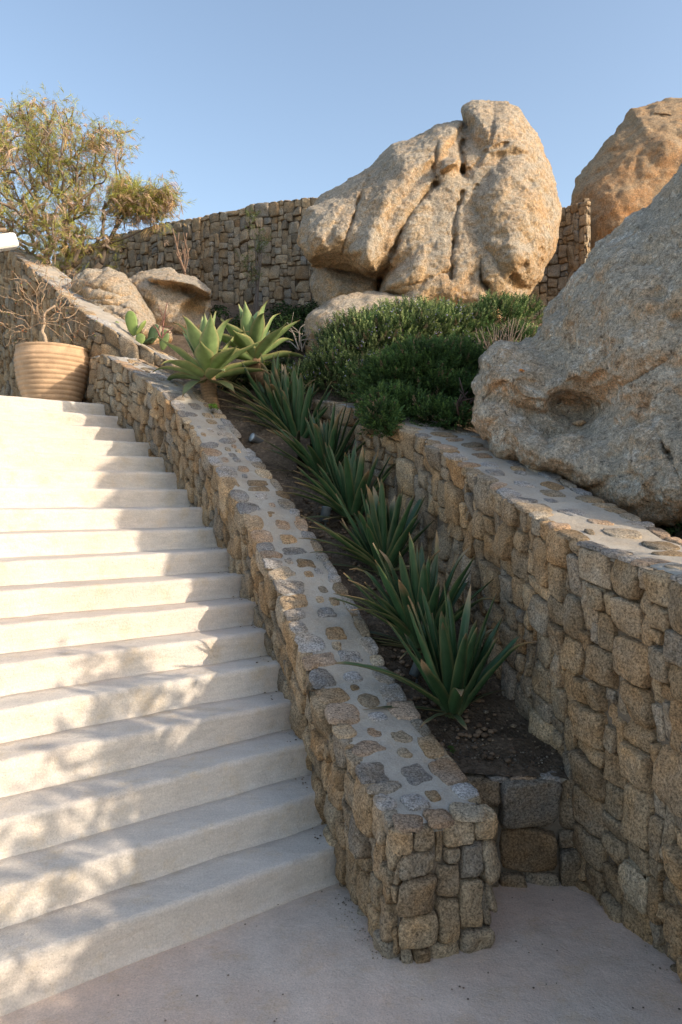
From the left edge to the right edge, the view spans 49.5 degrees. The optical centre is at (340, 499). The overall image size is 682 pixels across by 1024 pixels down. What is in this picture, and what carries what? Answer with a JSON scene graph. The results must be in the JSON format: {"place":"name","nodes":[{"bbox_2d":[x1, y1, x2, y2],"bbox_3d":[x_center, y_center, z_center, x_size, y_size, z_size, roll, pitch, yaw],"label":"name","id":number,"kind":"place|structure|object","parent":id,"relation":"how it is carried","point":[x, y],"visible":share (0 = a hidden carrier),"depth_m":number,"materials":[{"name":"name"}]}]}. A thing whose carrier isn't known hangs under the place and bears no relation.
{"place":"outdoors","nodes":[
{"label":"outdoors","id":0,"kind":"place"},
{"bbox_2d":[0,228,18,251],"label":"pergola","id":1,"kind":"object","parent":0,"point":[8,241],"visible":1,"depth_m":8.78,"materials":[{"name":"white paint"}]},
{"bbox_2d":[0,881,681,1023],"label":"floor","id":2,"kind":"structure","parent":0,"point":[307,960],"depth_m":2.47,"materials":[{"name":"paint"}]},
{"bbox_2d":[0,395,338,1016],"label":"staircase","id":3,"kind":"structure","parent":2,"relation":"on","point":[156,797],"depth_m":3.44,"materials":[{"name":"beige paint"}]},
{"bbox_2d":[13,342,89,401],"bbox_3d":[-3.006,-1.245,7.699,0.743,0.658,0.740,0,0,0],"label":"terracotta pot","id":4,"kind":"object","parent":3,"relation":"on","point":[52,371],"visible":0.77,"depth_m":7.42,"materials":[{"name":"ceramic"}]},
{"bbox_2d":[0,264,97,346],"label":"bare shrub","id":5,"kind":"object","parent":4,"relation":"on","point":[44,320],"visible":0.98,"depth_m":7.68,"materials":[{"name":"brown plant"}]},
{"bbox_2d":[87,354,500,963],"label":"stone wall","id":6,"kind":"structure","parent":2,"relation":"on","point":[409,820],"depth_m":3.35,"materials":[{"name":"stone"}]},
{"bbox_2d":[208,403,218,412],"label":"weed","id":7,"kind":"object","parent":6,"relation":"on","point":[212,405],"visible":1,"depth_m":6.10,"materials":[{"name":"green plant"}]},
{"bbox_2d":[117,428,680,1021],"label":"litter","id":8,"kind":"object","parent":2,"relation":"on","point":[357,918],"visible":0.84,"depth_m":2.74,"materials":[{"name":"brown plant"}]},
{"bbox_2d":[464,771,580,887],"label":"stone wall","id":9,"kind":"structure","parent":2,"relation":"on","point":[533,840],"depth_m":3.06,"materials":[{"name":"stone"}]},
{"bbox_2d":[0,0,681,261],"label":"sky","id":10,"kind":"structure","parent":0,"point":[248,102],"materials":[{"name":"blue"}]},
{"bbox_2d":[146,301,681,538],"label":"hillside","id":11,"kind":"structure","parent":0,"point":[246,430],"depth_m":6.42,"materials":[{"name":"soil"}]},
{"bbox_2d":[0,248,178,402],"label":"sloping stone wall","id":12,"kind":"structure","parent":11,"relation":"on","point":[113,337],"depth_m":9.04,"materials":[{"name":"stone"}]},
{"bbox_2d":[115,311,168,349],"bbox_3d":[-2.109,-1.769,7.784,0.660,0.427,0.200,0,0,7],"label":"prickly pear","id":13,"kind":"object","parent":12,"relation":"on","point":[133,328],"visible":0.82,"depth_m":7.74,"materials":[{"name":"green plant"}]},
{"bbox_2d":[0,80,195,278],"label":"tamarisk tree","id":14,"kind":"object","parent":11,"relation":"on","point":[146,204],"visible":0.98,"depth_m":10.25,"materials":[{"name":"green plant"}]},
{"bbox_2d":[71,267,172,344],"bbox_3d":[-2.605,-2.283,8.804,1.623,1.194,0.852,0,0,37],"label":"layered boulder","id":15,"kind":"object","parent":11,"relation":"on","point":[116,292],"visible":0.52,"depth_m":8.55,"materials":[{"name":"stone"}]},
{"bbox_2d":[151,304,172,340],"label":"red stem","id":16,"kind":"object","parent":11,"relation":"on","point":[163,333],"visible":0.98,"depth_m":7.50,"materials":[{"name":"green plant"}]},
{"bbox_2d":[129,267,211,333],"bbox_3d":[-2.161,-2.468,9.365,1.197,1.130,1.336,0,0,0],"label":"hollowed boulder","id":17,"kind":"object","parent":11,"relation":"on","point":[187,296],"visible":0.56,"depth_m":8.91,"materials":[{"name":"stone"}]},
{"bbox_2d":[173,230,190,274],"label":"dry bush","id":18,"kind":"object","parent":17,"relation":"on","point":[185,258],"visible":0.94,"depth_m":9.85,"materials":[{"name":"brown plant"}]},
{"bbox_2d":[152,311,270,408],"bbox_3d":[-1.194,-1.191,6.425,1.046,0.876,0.987,0,0,26],"label":"pale agave","id":19,"kind":"object","parent":11,"relation":"on","point":[206,367],"visible":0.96,"depth_m":6.28,"materials":[{"name":"green plant"}]},
{"bbox_2d":[235,207,271,314],"bbox_3d":[-1.200,-3.247,10.150,0.560,1.621,0.396,0,0,0],"label":"young sapling","id":20,"kind":"object","parent":11,"relation":"on","point":[256,298],"visible":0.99,"depth_m":10.20,"materials":[{"name":"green plant"}]},
{"bbox_2d":[217,357,300,391],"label":"shrub","id":21,"kind":"object","parent":11,"relation":"on","point":[242,379],"visible":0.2,"depth_m":6.91,"materials":[{"name":"green plant"}]},
{"bbox_2d":[218,299,305,389],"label":"pale agave","id":22,"kind":"object","parent":11,"relation":"on","point":[255,327],"visible":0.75,"depth_m":6.59,"materials":[{"name":"green plant"}]},
{"bbox_2d":[209,299,320,353],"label":"creeping plant","id":23,"kind":"object","parent":11,"relation":"on","point":[301,313],"visible":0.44,"depth_m":8.57,"materials":[{"name":"green plant"}]},
{"bbox_2d":[282,312,316,351],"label":"dry twigs","id":24,"kind":"object","parent":11,"relation":"on","point":[300,343],"visible":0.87,"depth_m":7.67,"materials":[{"name":"brown plant"}]},
{"bbox_2d":[51,197,590,316],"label":"back boundary wall","id":25,"kind":"structure","parent":11,"relation":"on","point":[215,242],"depth_m":11.51,"materials":[{"name":"stone"}]},
{"bbox_2d":[302,291,423,358],"bbox_3d":[0.325,-1.853,8.003,1.500,0.856,1.040,0,0,0],"label":"boulder","id":26,"kind":"object","parent":11,"relation":"on","point":[320,315],"visible":0.24,"depth_m":7.72,"materials":[{"name":"stone"}]},
{"bbox_2d":[279,294,484,402],"bbox_3d":[0.430,-1.385,6.925,2.050,1.163,1.295,0,0,-36],"label":"rosemary bush","id":27,"kind":"object","parent":11,"relation":"on","point":[370,332],"visible":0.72,"depth_m":6.63,"materials":[{"name":"green plant"}]},
{"bbox_2d":[349,332,486,438],"bbox_3d":[0.682,-0.880,5.610,1.250,0.923,1.424,0,0,0],"label":"rosemary bush","id":28,"kind":"object","parent":11,"relation":"on","point":[434,368],"visible":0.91,"depth_m":5.48,"materials":[{"name":"green plant"}]},
{"bbox_2d":[455,377,474,416],"bbox_3d":[0.884,-0.734,5.217,0.194,0.313,0.326,0,0,0],"label":"dead stump","id":29,"kind":"object","parent":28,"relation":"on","point":[459,401],"visible":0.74,"depth_m":5.14,"materials":[{"name":"wood"}]},
{"bbox_2d":[296,100,561,324],"bbox_3d":[1.112,-3.589,8.974,3.248,3.329,2.558,0,0,0],"label":"split boulder","id":30,"kind":"object","parent":11,"relation":"on","point":[468,208],"visible":0.88,"depth_m":8.05,"materials":[{"name":"stone"}]},
{"bbox_2d":[443,289,545,374],"bbox_3d":[1.451,-1.464,6.836,1.182,1.221,1.523,0,0,0],"label":"rosemary bush","id":31,"kind":"object","parent":11,"relation":"on","point":[510,307],"visible":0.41,"depth_m":7.01,"materials":[{"name":"green plant"}]},
{"bbox_2d":[474,317,529,350],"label":"dry twigs","id":32,"kind":"object","parent":11,"relation":"on","point":[509,337],"visible":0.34,"depth_m":6.61,"materials":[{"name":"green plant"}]},
{"bbox_2d":[471,163,681,528],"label":"leaning boulder","id":33,"kind":"object","parent":11,"relation":"on","point":[600,352],"visible":0.94,"depth_m":4.18,"materials":[{"name":"grey stone"}]},
{"bbox_2d":[571,420,585,425],"bbox_3d":[1.437,-0.463,4.459,0.088,0.038,0.072,0,0,0],"label":"loose pebble","id":34,"kind":"object","parent":33,"relation":"on","point":[579,423],"visible":0.98,"depth_m":4.43,"materials":[{"name":"stone"}]},
{"bbox_2d":[571,97,681,250],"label":"ochre boulder","id":35,"kind":"object","parent":11,"relation":"on","point":[633,164],"visible":0.46,"depth_m":10.55,"materials":[{"name":"brown stone"}]},
{"bbox_2d":[665,521,681,537],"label":"grass tuft","id":36,"kind":"object","parent":11,"relation":"on","point":[677,529],"visible":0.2,"depth_m":3.74,"materials":[{"name":"green plant"}]},
{"bbox_2d":[262,439,568,779],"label":"bed soil","id":37,"kind":"structure","parent":0,"point":[499,704],"depth_m":3.53,"materials":[{"name":"brown soil"}]},
{"bbox_2d":[249,433,263,443],"bbox_3d":[-0.673,-0.457,5.923,0.128,0.159,0.079,0,0,-40],"label":"garden spotlight","id":38,"kind":"object","parent":37,"relation":"on","point":[253,438],"visible":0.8,"depth_m":5.89,"materials":[{"name":"metal"}]},
{"bbox_2d":[212,352,307,404],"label":"agave","id":39,"kind":"object","parent":37,"relation":"on","point":[256,385],"visible":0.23,"depth_m":6.44,"materials":[{"name":"green plant"}]},
{"bbox_2d":[218,361,320,425],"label":"agave","id":40,"kind":"object","parent":37,"relation":"on","point":[275,385],"visible":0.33,"depth_m":6.20,"materials":[{"name":"green plant"}]},
{"bbox_2d":[232,366,331,445],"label":"agave","id":41,"kind":"object","parent":37,"relation":"on","point":[293,423],"visible":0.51,"depth_m":6.00,"materials":[{"name":"green plant"}]},
{"bbox_2d":[255,402,365,480],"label":"agave","id":42,"kind":"object","parent":37,"relation":"on","point":[320,434],"visible":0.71,"depth_m":5.53,"materials":[{"name":"green plant"}]},
{"bbox_2d":[320,506,331,525],"bbox_3d":[-0.104,0.120,5.019,0.087,0.155,0.071,0,0,-26],"label":"garden spotlight","id":43,"kind":"object","parent":37,"relation":"on","point":[325,510],"visible":0.91,"depth_m":4.99,"materials":[{"name":"metal"}]},
{"bbox_2d":[282,436,395,523],"bbox_3d":[0.045,-0.136,5.005,0.838,0.605,0.696,0,0,-36],"label":"agave","id":44,"kind":"object","parent":37,"relation":"on","point":[350,480],"visible":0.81,"depth_m":5.01,"materials":[{"name":"green plant"}]},
{"bbox_2d":[300,477,434,576],"bbox_3d":[0.160,0.165,4.564,0.819,0.613,0.797,0,0,0],"label":"agave","id":45,"kind":"object","parent":37,"relation":"on","point":[384,531],"visible":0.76,"depth_m":4.45,"materials":[{"name":"green plant"}]},
{"bbox_2d":[291,495,519,762],"bbox_3d":[0.203,0.538,4.234,0.498,1.164,2.419,0,0,-22],"label":"debris","id":46,"kind":"object","parent":37,"relation":"on","point":[478,731],"visible":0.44,"depth_m":3.52,"materials":[{"name":"stone"}]},
{"bbox_2d":[329,530,498,659],"bbox_3d":[0.357,0.481,3.880,0.848,0.644,0.690,0,0,0],"label":"agave","id":47,"kind":"object","parent":37,"relation":"on","point":[394,611],"visible":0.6,"depth_m":3.80,"materials":[{"name":"green plant"}]},
{"bbox_2d":[409,662,419,682],"bbox_3d":[0.380,0.855,3.682,0.089,0.139,0.060,0,0,-23],"label":"garden spotlight","id":48,"kind":"object","parent":37,"relation":"in","point":[414,671],"visible":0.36,"depth_m":3.66,"materials":[{"name":"metal"}]},
{"bbox_2d":[335,580,536,729],"bbox_3d":[0.481,0.687,3.386,0.906,0.630,0.706,0,0,-44],"label":"agave","id":49,"kind":"object","parent":37,"relation":"on","point":[456,677],"visible":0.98,"depth_m":3.35,"materials":[{"name":"green plant"}]},
{"bbox_2d":[446,745,455,752],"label":"weed","id":50,"kind":"object","parent":37,"relation":"on","point":[449,747],"visible":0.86,"depth_m":3.21,"materials":[{"name":"green plant"}]},
{"bbox_2d":[396,668,563,770],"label":"gravel","id":51,"kind":"structure","parent":37,"relation":"on","point":[485,711],"depth_m":3.27,"materials":[{"name":"gravel"}]},
{"label":"ground","id":52,"kind":"structure","parent":0,"visible":0},
{"bbox_2d":[313,400,681,981],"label":"retaining wall","id":53,"kind":"structure","parent":52,"relation":"on","point":[585,586],"depth_m":3.05,"materials":[{"name":"stone"}]}
]}

